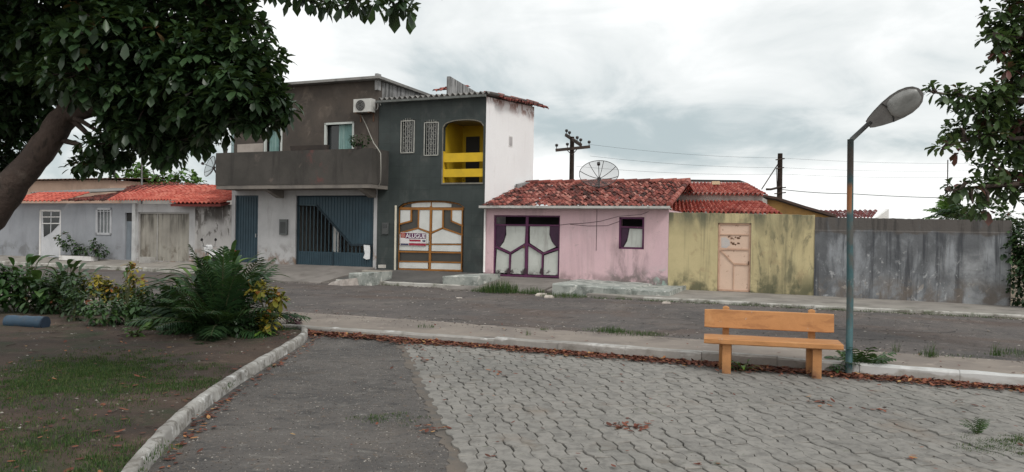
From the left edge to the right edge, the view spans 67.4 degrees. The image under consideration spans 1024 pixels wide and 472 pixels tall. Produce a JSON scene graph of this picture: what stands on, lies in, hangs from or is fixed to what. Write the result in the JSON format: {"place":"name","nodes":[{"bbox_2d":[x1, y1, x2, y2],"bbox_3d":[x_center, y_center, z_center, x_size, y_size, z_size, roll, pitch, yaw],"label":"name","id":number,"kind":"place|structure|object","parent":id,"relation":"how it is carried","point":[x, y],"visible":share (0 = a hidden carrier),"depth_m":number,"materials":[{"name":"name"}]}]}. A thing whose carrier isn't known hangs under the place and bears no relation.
{"place":"outdoors","nodes":[
{"label":"outdoors","id":0,"kind":"place"},
{"bbox_2d":[0,255,202,269],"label":"pavement","id":1,"kind":"structure","parent":0,"point":[156,264],"depth_m":30.91,"materials":[{"name":"concrete"}]},
{"bbox_2d":[59,255,97,260],"bbox_3d":[-18.069,0.915,31.985,1.890,0.202,0.320,1,0,23],"label":"planter","id":2,"kind":"object","parent":1,"relation":"on","point":[79,257],"visible":0.96,"depth_m":31.77,"materials":[{"name":"white paint"}]},
{"bbox_2d":[53,231,87,254],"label":"potted shrub","id":3,"kind":"object","parent":2,"relation":"in","point":[79,250],"visible":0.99,"depth_m":32.10,"materials":[{"name":"green plant"}]},
{"bbox_2d":[84,238,109,259],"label":"shrub","id":4,"kind":"object","parent":2,"relation":"in","point":[96,250],"visible":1,"depth_m":31.57,"materials":[{"name":"green plant"}]},
{"bbox_2d":[139,257,155,262],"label":"block","id":5,"kind":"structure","parent":1,"relation":"on","point":[147,259],"depth_m":30.61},
{"bbox_2d":[0,327,295,471],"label":"grass","id":6,"kind":"structure","parent":0,"point":[81,369],"depth_m":7.39,"materials":[{"name":"plant"}]},
{"bbox_2d":[0,305,300,471],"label":"garden soil","id":7,"kind":"structure","parent":0,"point":[41,345],"depth_m":8.41,"materials":[{"name":"soil"}]},
{"bbox_2d":[0,263,36,311],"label":"shrub","id":8,"kind":"object","parent":7,"relation":"on","point":[13,280],"visible":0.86,"depth_m":13.87,"materials":[{"name":"green plant"}]},
{"bbox_2d":[3,315,50,327],"bbox_3d":[-7.604,1.351,12.033,0.672,0.210,0.210,1,0,9],"label":"drum","id":9,"kind":"object","parent":7,"relation":"on","point":[30,321],"visible":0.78,"depth_m":11.95,"materials":[{"name":"blue plastic"}]},
{"bbox_2d":[0,254,59,305],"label":"leafy plant","id":10,"kind":"object","parent":7,"relation":"on","point":[31,259],"visible":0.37,"depth_m":14.41,"materials":[{"name":"green plant"}]},
{"bbox_2d":[0,270,89,311],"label":"leafy plant","id":11,"kind":"object","parent":7,"relation":"on","point":[40,295],"visible":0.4,"depth_m":13.85,"materials":[{"name":"green plant"}]},
{"bbox_2d":[18,272,86,314],"bbox_3d":[-8.297,1.071,13.911,1.132,0.858,0.809,1,0,0],"label":"shrub","id":12,"kind":"object","parent":7,"relation":"on","point":[47,305],"visible":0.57,"depth_m":13.81,"materials":[{"name":"green plant"}]},
{"bbox_2d":[21,259,109,311],"bbox_3d":[-8.269,0.917,14.189,1.320,1.022,1.377,1,0,-9],"label":"leafy plant","id":13,"kind":"object","parent":7,"relation":"on","point":[62,271],"visible":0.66,"depth_m":14.03,"materials":[{"name":"green plant"}]},
{"bbox_2d":[58,276,92,321],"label":"shrub","id":14,"kind":"object","parent":7,"relation":"on","point":[75,308],"visible":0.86,"depth_m":12.78,"materials":[{"name":"green plant"}]},
{"bbox_2d":[42,266,108,314],"bbox_3d":[-8.081,1.031,14.185,0.799,0.885,2.435,1,0,-41],"label":"shrub","id":15,"kind":"object","parent":7,"relation":"on","point":[89,296],"visible":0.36,"depth_m":13.58,"materials":[{"name":"green plant"}]},
{"bbox_2d":[78,272,124,305],"bbox_3d":[-7.551,1.049,14.149,0.805,0.765,0.578,1,0,-22],"label":"croton","id":16,"kind":"object","parent":7,"relation":"on","point":[102,282],"visible":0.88,"depth_m":14.06,"materials":[{"name":"yellow plant"}]},
{"bbox_2d":[76,299,141,326],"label":"shrub","id":17,"kind":"object","parent":7,"relation":"on","point":[114,315],"visible":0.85,"depth_m":12.18,"materials":[{"name":"green plant"}]},
{"bbox_2d":[117,266,134,309],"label":"leafy plant","id":18,"kind":"object","parent":7,"relation":"on","point":[126,293],"visible":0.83,"depth_m":13.38,"materials":[{"name":"green plant"}]},
{"bbox_2d":[97,283,161,312],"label":"shrub","id":19,"kind":"object","parent":7,"relation":"on","point":[147,293],"visible":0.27,"depth_m":14.06,"materials":[{"name":"green plant"}]},
{"bbox_2d":[120,326,148,336],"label":"leafy plant","id":20,"kind":"object","parent":7,"relation":"on","point":[138,333],"visible":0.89,"depth_m":11.07,"materials":[{"name":"green plant"}]},
{"bbox_2d":[121,261,149,299],"bbox_3d":[-6.890,0.962,14.099,0.549,0.986,0.469,1,0,0],"label":"croton","id":21,"kind":"object","parent":7,"relation":"on","point":[134,279],"visible":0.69,"depth_m":14.07,"materials":[{"name":"yellow plant"}]},
{"bbox_2d":[122,291,171,322],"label":"shrub","id":22,"kind":"object","parent":7,"relation":"on","point":[135,308],"visible":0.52,"depth_m":12.37,"materials":[{"name":"green plant"}]},
{"bbox_2d":[0,324,296,451],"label":"twigs","id":23,"kind":"object","parent":7,"relation":"on","point":[105,380],"visible":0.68,"depth_m":7.91,"materials":[{"name":"wood"}]},
{"bbox_2d":[136,310,172,330],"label":"leafy plant","id":24,"kind":"object","parent":7,"relation":"on","point":[149,323],"visible":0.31,"depth_m":11.79,"materials":[{"name":"green plant"}]},
{"bbox_2d":[125,285,199,329],"bbox_3d":[-5.486,1.171,12.320,1.329,0.781,1.348,1,0,-20],"label":"palm bush","id":25,"kind":"object","parent":7,"relation":"in","point":[163,304],"visible":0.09,"depth_m":12.14,"materials":[{"name":"green plant"}]},
{"bbox_2d":[131,261,249,306],"bbox_3d":[-5.154,0.950,12.384,1.862,1.070,1.897,1,0,-39],"label":"leafy plant","id":26,"kind":"object","parent":7,"relation":"on","point":[194,278],"visible":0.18,"depth_m":12.13,"materials":[{"name":"green plant"}]},
{"bbox_2d":[161,256,249,286],"bbox_3d":[-5.177,0.907,13.164,1.484,1.167,1.177,1,0,-40],"label":"leafy plant","id":27,"kind":"object","parent":7,"relation":"on","point":[187,271],"visible":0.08,"depth_m":13.13,"materials":[{"name":"green plant"}]},
{"bbox_2d":[0,0,421,229],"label":"shade tree","id":28,"kind":"object","parent":7,"relation":"on","point":[141,79],"visible":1,"depth_m":6.58,"materials":[{"name":"green plant"}]},
{"bbox_2d":[124,244,309,343],"bbox_3d":[-4.444,0.879,11.580,2.561,1.507,2.358,1,0,0],"label":"palm bush","id":29,"kind":"object","parent":7,"relation":"on","point":[223,295],"visible":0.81,"depth_m":11.44,"materials":[{"name":"green plant"}]},
{"bbox_2d":[168,312,266,337],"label":"shrub","id":30,"kind":"object","parent":7,"relation":"on","point":[236,322],"visible":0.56,"depth_m":11.35,"materials":[{"name":"green plant"}]},
{"bbox_2d":[157,240,289,309],"bbox_3d":[-4.678,0.772,12.394,2.196,1.438,1.874,1,0,-7],"label":"leafy plant","id":31,"kind":"object","parent":7,"relation":"on","point":[233,247],"visible":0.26,"depth_m":12.36,"materials":[{"name":"green plant"}]},
{"bbox_2d":[252,331,275,335],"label":"leafy plant","id":32,"kind":"object","parent":7,"relation":"on","point":[270,333],"visible":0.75,"depth_m":11.27,"materials":[{"name":"green plant"}]},
{"bbox_2d":[239,281,290,314],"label":"leafy plant","id":33,"kind":"object","parent":7,"relation":"on","point":[265,294],"visible":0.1,"depth_m":12.89,"materials":[{"name":"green plant"}]},
{"bbox_2d":[243,279,290,333],"bbox_3d":[-3.659,1.107,11.640,0.685,0.894,0.703,1,0,-44],"label":"croton","id":34,"kind":"object","parent":7,"relation":"on","point":[277,302],"visible":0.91,"depth_m":11.59,"materials":[{"name":"yellow plant"}]},
{"bbox_2d":[279,315,302,324],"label":"shrub","id":35,"kind":"object","parent":7,"relation":"on","point":[296,322],"visible":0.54,"depth_m":12.74,"materials":[{"name":"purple plant"}]},
{"bbox_2d":[148,333,449,471],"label":"path","id":36,"kind":"structure","parent":0,"point":[332,461],"depth_m":6.61,"materials":[{"name":"concrete"}]},
{"bbox_2d":[121,324,307,471],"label":"kerb","id":37,"kind":"structure","parent":36,"relation":"on","point":[175,425],"depth_m":6.86,"materials":[{"name":"concrete"}]},
{"bbox_2d":[395,340,466,471],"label":"path edge","id":38,"kind":"object","parent":36,"relation":"on","point":[456,465],"visible":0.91,"depth_m":6.78,"materials":[{"name":"concrete"}]},
{"bbox_2d":[0,300,1023,471],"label":"fallen leaves","id":39,"kind":"object","parent":36,"relation":"on","point":[780,369],"visible":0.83,"depth_m":9.38,"materials":[{"name":"brown plant"}]},
{"bbox_2d":[229,262,374,283],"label":"driveway","id":40,"kind":"structure","parent":0,"point":[303,273],"depth_m":26.18,"materials":[{"name":"concrete"}]},
{"bbox_2d":[200,238,235,262],"bbox_3d":[-10.488,0.729,27.457,1.869,1.287,0.768,1,0,23],"label":"motorcycle","id":41,"kind":"object","parent":40,"relation":"on","point":[209,247],"visible":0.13,"depth_m":27.52,"materials":[{"name":"plastic"}]},
{"bbox_2d":[290,145,329,150],"bbox_3d":[-7.065,-3.076,26.799,1.586,0.160,0.150,1,0,23],"label":"planter","id":42,"kind":"object","parent":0,"point":[311,147],"visible":1,"depth_m":26.71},
{"bbox_2d":[339,269,480,283],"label":"driveway","id":43,"kind":"structure","parent":0,"point":[419,276],"depth_m":25.05,"materials":[{"name":"concrete"}]},
{"bbox_2d":[349,271,391,285],"bbox_3d":[-4.471,1.357,24.271,0.818,0.472,1.211,1,0,23],"label":"step","id":44,"kind":"object","parent":43,"relation":"on","point":[369,278],"visible":0.7,"depth_m":23.77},
{"bbox_2d":[362,270,389,271],"bbox_3d":[-4.346,1.130,24.768,0.931,0.040,0.330,1,0,10],"label":"plank","id":45,"kind":"object","parent":44,"relation":"on","point":[375,270],"visible":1,"depth_m":24.66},
{"bbox_2d":[442,276,569,293],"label":"driveway","id":46,"kind":"structure","parent":0,"point":[545,284],"depth_m":23.24,"materials":[{"name":"concrete"}]},
{"bbox_2d":[443,273,499,285],"bbox_3d":[-1.245,1.413,23.865,1.183,0.473,1.662,1,0,23],"label":"step","id":47,"kind":"object","parent":46,"relation":"on","point":[472,279],"visible":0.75,"depth_m":23.18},
{"bbox_2d":[0,265,1023,360],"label":"road","id":48,"kind":"structure","parent":0,"point":[568,314],"depth_m":15.36,"materials":[{"name":"asphalt"}]},
{"bbox_2d":[0,261,194,273],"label":"kerb","id":49,"kind":"structure","parent":48,"relation":"on","point":[91,266],"depth_m":29.95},
{"bbox_2d":[328,278,358,285],"bbox_3d":[-5.229,1.433,23.545,1.069,0.300,0.467,1,0,-9],"label":"rubble","id":50,"kind":"object","parent":48,"relation":"on","point":[349,282],"visible":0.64,"depth_m":23.50,"materials":[{"name":"concrete"}]},
{"bbox_2d":[336,279,463,287],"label":"kerb","id":51,"kind":"structure","parent":48,"relation":"on","point":[411,284],"depth_m":23.50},
{"bbox_2d":[471,284,493,291],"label":"grass tuft","id":52,"kind":"object","parent":48,"relation":"on","point":[478,289],"visible":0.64,"depth_m":21.55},
{"bbox_2d":[481,278,519,292],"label":"grass tuft","id":53,"kind":"object","parent":48,"relation":"on","point":[503,288],"visible":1,"depth_m":21.32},
{"bbox_2d":[0,280,1023,471],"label":"gravel","id":54,"kind":"structure","parent":48,"relation":"on","point":[420,384],"depth_m":8.51,"materials":[{"name":"gravel"}]},
{"bbox_2d":[1,292,1023,373],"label":"gutter","id":55,"kind":"object","parent":48,"relation":"on","point":[907,359],"visible":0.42,"depth_m":11.38,"materials":[{"name":"concrete"}]},
{"bbox_2d":[520,286,544,293],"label":"grass tuft","id":56,"kind":"object","parent":48,"relation":"on","point":[530,290],"visible":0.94,"depth_m":21.16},
{"bbox_2d":[541,291,587,297],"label":"grass tuft","id":57,"kind":"object","parent":48,"relation":"on","point":[565,295],"visible":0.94,"depth_m":20.19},
{"bbox_2d":[120,268,1023,457],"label":"grass","id":58,"kind":"structure","parent":48,"relation":"on","point":[928,354],"depth_m":10.30,"materials":[{"name":"plant"}]},
{"bbox_2d":[394,293,1020,354],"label":"road cracks","id":59,"kind":"object","parent":48,"relation":"on","point":[686,320],"visible":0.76,"depth_m":13.06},
{"bbox_2d":[643,297,1023,316],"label":"kerb","id":60,"kind":"structure","parent":48,"relation":"on","point":[934,312],"depth_m":18.11,"materials":[{"name":"concrete"}]},
{"bbox_2d":[921,0,1023,225],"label":"almond tree","id":61,"kind":"object","parent":48,"relation":"on","point":[1007,123],"visible":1,"depth_m":10.34,"materials":[{"name":"green plant"}]},
{"bbox_2d":[0,245,1023,337],"bbox_3d":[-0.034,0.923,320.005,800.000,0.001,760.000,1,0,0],"label":"ground","id":62,"kind":"structure","parent":0,"point":[1013,295],"depth_m":29.08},
{"bbox_2d":[22,178,166,202],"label":"peach house","id":63,"kind":"structure","parent":62,"relation":"on","point":[38,185],"depth_m":43.60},
{"bbox_2d":[0,185,231,261],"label":"house","id":64,"kind":"structure","parent":62,"relation":"on","point":[192,215],"depth_m":31.82,"materials":[{"name":"white paint"}]},
{"bbox_2d":[39,210,60,256],"bbox_3d":[-20.044,-0.112,33.374,1.412,2.089,0.070,1,0,23],"label":"door","id":65,"kind":"structure","parent":64,"relation":"in","point":[49,220],"depth_m":33.40,"materials":[{"name":"white paint"}]},
{"bbox_2d":[95,208,111,234],"bbox_3d":[-17.014,-0.612,32.083,0.913,1.125,0.140,1,0,23],"label":"window","id":66,"kind":"structure","parent":64,"relation":"in","point":[105,214],"depth_m":32.11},
{"bbox_2d":[126,213,131,259],"bbox_3d":[-15.650,0.008,31.553,0.503,1.922,0.030,1,0,23],"label":"side door","id":67,"kind":"structure","parent":64,"relation":"in","point":[129,215],"depth_m":31.58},
{"bbox_2d":[141,163,142,203],"bbox_3d":[-18.330,-1.666,37.995,0.289,6.356,0.079,1,0,0],"label":"antenna mast","id":68,"kind":"object","parent":64,"relation":"on","point":[141,177],"visible":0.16,"depth_m":37.96,"materials":[{"name":"metal"}]},
{"bbox_2d":[121,180,231,204],"bbox_3d":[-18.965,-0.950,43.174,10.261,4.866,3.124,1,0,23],"label":"roof","id":69,"kind":"structure","parent":64,"relation":"on","point":[154,201],"depth_m":42.95,"materials":[{"name":"tile"}]},
{"bbox_2d":[108,162,206,184],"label":"green tree","id":70,"kind":"object","parent":62,"relation":"on","point":[195,178],"visible":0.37,"depth_m":45.73,"materials":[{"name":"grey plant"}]},
{"bbox_2d":[215,73,429,268],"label":"brown house","id":71,"kind":"structure","parent":62,"relation":"on","point":[311,207],"depth_m":27.74,"materials":[{"name":"paint"}]},
{"bbox_2d":[201,156,215,176],"bbox_3d":[-12.158,-2.763,30.899,0.734,0.946,0.596,1,0,10],"label":"satellite dish","id":72,"kind":"object","parent":71,"relation":"attached to","point":[213,167],"visible":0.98,"depth_m":30.94,"materials":[{"name":"grey"}]},
{"bbox_2d":[235,195,257,262],"bbox_3d":[-10.051,-0.250,29.207,1.119,2.593,0.080,1,0,23],"label":"door","id":73,"kind":"structure","parent":71,"relation":"in","point":[246,205],"depth_m":29.21,"materials":[{"name":"blue paint"}]},
{"bbox_2d":[264,126,282,151],"bbox_3d":[-8.889,-3.107,28.719,0.845,2.023,0.190,1,0,23],"label":"window","id":74,"kind":"structure","parent":71,"relation":"in","point":[274,144],"depth_m":28.78,"materials":[{"name":"teal glass"}]},
{"bbox_2d":[324,122,353,148],"bbox_3d":[-6.160,-3.542,27.566,1.265,1.056,0.190,1,0,23],"label":"window","id":75,"kind":"structure","parent":71,"relation":"in","point":[338,132],"depth_m":27.62,"materials":[{"name":"teal glass"}]},
{"bbox_2d":[348,134,371,148],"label":"potted plant","id":76,"kind":"object","parent":71,"relation":"on","point":[358,144],"visible":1,"depth_m":25.92,"materials":[{"name":"green plant"}]},
{"bbox_2d":[353,98,374,121],"bbox_3d":[-5.158,-4.400,26.883,0.729,0.755,0.357,1,0,23],"label":"air conditioner","id":77,"kind":"object","parent":71,"relation":"attached to","point":[366,105],"visible":1,"depth_m":26.74,"materials":[{"name":"metal"}]},
{"bbox_2d":[363,245,369,259],"bbox_3d":[-5.114,0.572,27.053,0.272,0.516,0.025,1,0,23],"label":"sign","id":78,"kind":"object","parent":71,"relation":"hanging from","point":[367,252],"visible":1,"depth_m":27.04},
{"bbox_2d":[361,115,380,189],"bbox_3d":[-4.845,-2.952,26.556,0.235,2.754,1.620,1,0,-35],"label":"cable","id":79,"kind":"object","parent":71,"relation":"hanging from","point":[377,148],"visible":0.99,"depth_m":26.02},
{"bbox_2d":[376,76,548,273],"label":"row house","id":80,"kind":"structure","parent":62,"relation":"on","point":[460,153],"depth_m":26.26,"materials":[{"name":"dark grey paint"},{"name":"white paint"},{"name":"yellow paint"}]},
{"bbox_2d":[400,118,414,152],"bbox_3d":[-3.570,-3.450,26.464,0.547,1.204,0.150,1,0,23],"label":"window","id":81,"kind":"structure","parent":80,"relation":"in","point":[408,125],"depth_m":26.47,"materials":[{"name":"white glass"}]},
{"bbox_2d":[400,232,425,245],"bbox_3d":[-3.400,0.107,26.404,1.014,0.456,0.020,1,0,23],"label":"banner","id":82,"kind":"object","parent":80,"relation":"attached to","point":[412,239],"visible":1,"depth_m":26.39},
{"bbox_2d":[424,120,438,155],"bbox_3d":[-2.719,-3.333,26.106,0.558,1.221,0.150,1,0,23],"label":"window","id":83,"kind":"structure","parent":80,"relation":"in","point":[432,129],"depth_m":26.11,"materials":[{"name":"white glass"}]},
{"bbox_2d":[465,136,479,182],"bbox_3d":[-1.394,-2.633,27.104,0.520,1.748,0.027,1,0,23],"label":"balcony door","id":84,"kind":"structure","parent":80,"relation":"in","point":[472,143],"depth_m":27.09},
{"bbox_2d":[555,129,590,179],"bbox_3d":[3.119,-1.895,39.794,2.043,7.531,1.311,1,0,42],"label":"power pole","id":85,"kind":"object","parent":62,"relation":"on","point":[571,148],"visible":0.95,"depth_m":39.85,"materials":[{"name":"brown wood"}]},
{"bbox_2d":[479,178,702,284],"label":"pink house","id":86,"kind":"structure","parent":62,"relation":"on","point":[603,234],"depth_m":24.25,"materials":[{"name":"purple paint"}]},
{"bbox_2d":[579,160,618,191],"bbox_3d":[2.942,-1.929,26.032,1.342,1.369,0.953,1,0,0],"label":"satellite dish","id":87,"kind":"object","parent":86,"relation":"on","point":[598,179],"visible":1,"depth_m":26.17,"materials":[{"name":"grey"}]},
{"bbox_2d":[619,217,643,248],"bbox_3d":[3.655,-0.090,23.423,0.796,0.976,0.070,1,0,23],"label":"window","id":88,"kind":"structure","parent":86,"relation":"in","point":[635,240],"depth_m":23.43,"materials":[{"name":"purple paint"}]},
{"bbox_2d":[680,180,748,212],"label":"dark roof house","id":89,"kind":"structure","parent":62,"relation":"on","point":[714,180],"depth_m":30.91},
{"bbox_2d":[648,181,781,291],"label":"tiled house","id":90,"kind":"structure","parent":62,"relation":"on","point":[735,197],"depth_m":26.43,"materials":[{"name":"tile"}]},
{"bbox_2d":[668,212,814,295],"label":"garden wall","id":91,"kind":"structure","parent":62,"relation":"on","point":[720,252],"depth_m":22.15,"materials":[{"name":"yellow paint"}]},
{"bbox_2d":[717,223,750,291],"bbox_3d":[6.436,0.618,22.246,0.911,1.973,0.075,1,0,23],"label":"door","id":92,"kind":"structure","parent":91,"relation":"in","point":[734,239],"depth_m":22.25,"materials":[{"name":"pink paint"}]},
{"bbox_2d":[761,153,785,197],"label":"power pole","id":93,"kind":"object","parent":62,"relation":"on","point":[779,170],"visible":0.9,"depth_m":45.85,"materials":[{"name":"brown wood"}]},
{"bbox_2d":[578,166,950,177],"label":"power line","id":94,"kind":"object","parent":93,"relation":"attached to","point":[812,175],"visible":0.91,"depth_m":46.86,"materials":[{"name":"metal"}]},
{"bbox_2d":[590,144,957,163],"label":"power line","id":95,"kind":"object","parent":93,"relation":"attached to","point":[788,158],"visible":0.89,"depth_m":45.12,"materials":[{"name":"metal"}]},
{"bbox_2d":[593,156,1008,170],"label":"power line","id":96,"kind":"object","parent":93,"relation":"attached to","point":[756,167],"visible":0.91,"depth_m":45.28,"materials":[{"name":"metal"}]},
{"bbox_2d":[782,189,1022,198],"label":"power line","id":97,"kind":"object","parent":93,"relation":"attached to","point":[864,194],"visible":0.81,"depth_m":48.09,"materials":[{"name":"metal"}]},
{"bbox_2d":[763,195,836,252],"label":"ochre house","id":98,"kind":"structure","parent":62,"relation":"on","point":[782,206],"depth_m":28.08,"materials":[{"name":"paint"}]},
{"bbox_2d":[822,209,888,217],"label":"maroon roof house","id":99,"kind":"structure","parent":62,"relation":"on","point":[860,213],"depth_m":30.27,"materials":[{"name":"tile"}]},
{"bbox_2d":[814,217,1011,305],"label":"street wall","id":100,"kind":"structure","parent":62,"relation":"on","point":[945,260],"depth_m":20.37,"materials":[{"name":"concrete"}]},
{"bbox_2d":[922,195,958,218],"bbox_3d":[16.911,0.257,30.070,1.786,3.860,1.583,1,0,0],"label":"palm tree","id":101,"kind":"object","parent":62,"relation":"on","point":[942,203],"visible":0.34,"depth_m":29.96,"materials":[{"name":"green plant"}]},
{"bbox_2d":[926,195,991,219],"bbox_3d":[14.818,0.413,25.095,2.046,3.510,2.145,1,0,0],"label":"palm tree","id":102,"kind":"object","parent":62,"relation":"on","point":[957,207],"visible":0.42,"depth_m":25.15,"materials":[{"name":"green plant"}]},
{"bbox_2d":[946,209,1023,233],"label":"shrub","id":103,"kind":"object","parent":62,"relation":"on","point":[959,215],"visible":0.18,"depth_m":22.17,"materials":[{"name":"green plant"}]},
{"bbox_2d":[1,0,1023,243],"label":"sky","id":104,"kind":"structure","parent":0,"point":[739,80],"materials":[{"name":"white"}]},
{"bbox_2d":[403,341,1023,471],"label":"pavement","id":105,"kind":"structure","parent":0,"point":[590,398],"depth_m":6.96,"materials":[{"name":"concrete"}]},
{"bbox_2d":[721,359,761,371],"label":"weed","id":106,"kind":"object","parent":105,"relation":"on","point":[742,366],"visible":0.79,"depth_m":9.41,"materials":[{"name":"green plant"}]},
{"bbox_2d":[704,306,843,378],"bbox_3d":[3.149,1.296,9.361,1.566,0.797,0.652,1,0,14],"label":"park bench","id":107,"kind":"object","parent":105,"relation":"on","point":[811,322],"visible":0.95,"depth_m":9.36,"materials":[{"name":"orange wood"}]},
{"bbox_2d":[824,347,896,377],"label":"weed","id":108,"kind":"object","parent":105,"relation":"on","point":[873,357],"visible":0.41,"depth_m":9.31,"materials":[{"name":"green plant"}]},
{"bbox_2d":[845,86,923,374],"bbox_3d":[4.379,-0.007,9.075,0.804,3.462,0.219,1,0,25],"label":"street lamp","id":109,"kind":"object","parent":105,"relation":"on","point":[899,104],"visible":1,"depth_m":9.21,"materials":[{"name":"metal"}]},
{"bbox_2d":[960,417,989,433],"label":"weed","id":110,"kind":"object","parent":105,"relation":"on","point":[980,426],"visible":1,"depth_m":6.54,"materials":[{"name":"green plant"}]},
{"bbox_2d":[546,288,1023,318],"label":"pavement","id":111,"kind":"structure","parent":0,"point":[809,300],"depth_m":19.73,"materials":[{"name":"concrete"}]},
{"bbox_2d":[552,279,685,295],"bbox_3d":[3.139,1.570,22.155,3.274,0.419,2.614,1,0,23],"label":"step","id":112,"kind":"object","parent":111,"relation":"on","point":[579,287],"visible":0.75,"depth_m":21.38,"materials":[{"name":"concrete"}]},
{"bbox_2d":[996,210,1023,306],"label":"hedge","id":113,"kind":"object","parent":111,"relation":"on","point":[1017,257],"visible":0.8,"depth_m":19.42,"materials":[{"name":"green plant"}]},
{"label":"paver bed","id":114,"kind":"structure","parent":0,"visible":0},
{"bbox_2d":[282,324,1023,388],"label":"kerb","id":115,"kind":"structure","parent":114,"relation":"on","point":[971,376],"depth_m":9.95,"materials":[{"name":"concrete"}]}
]}

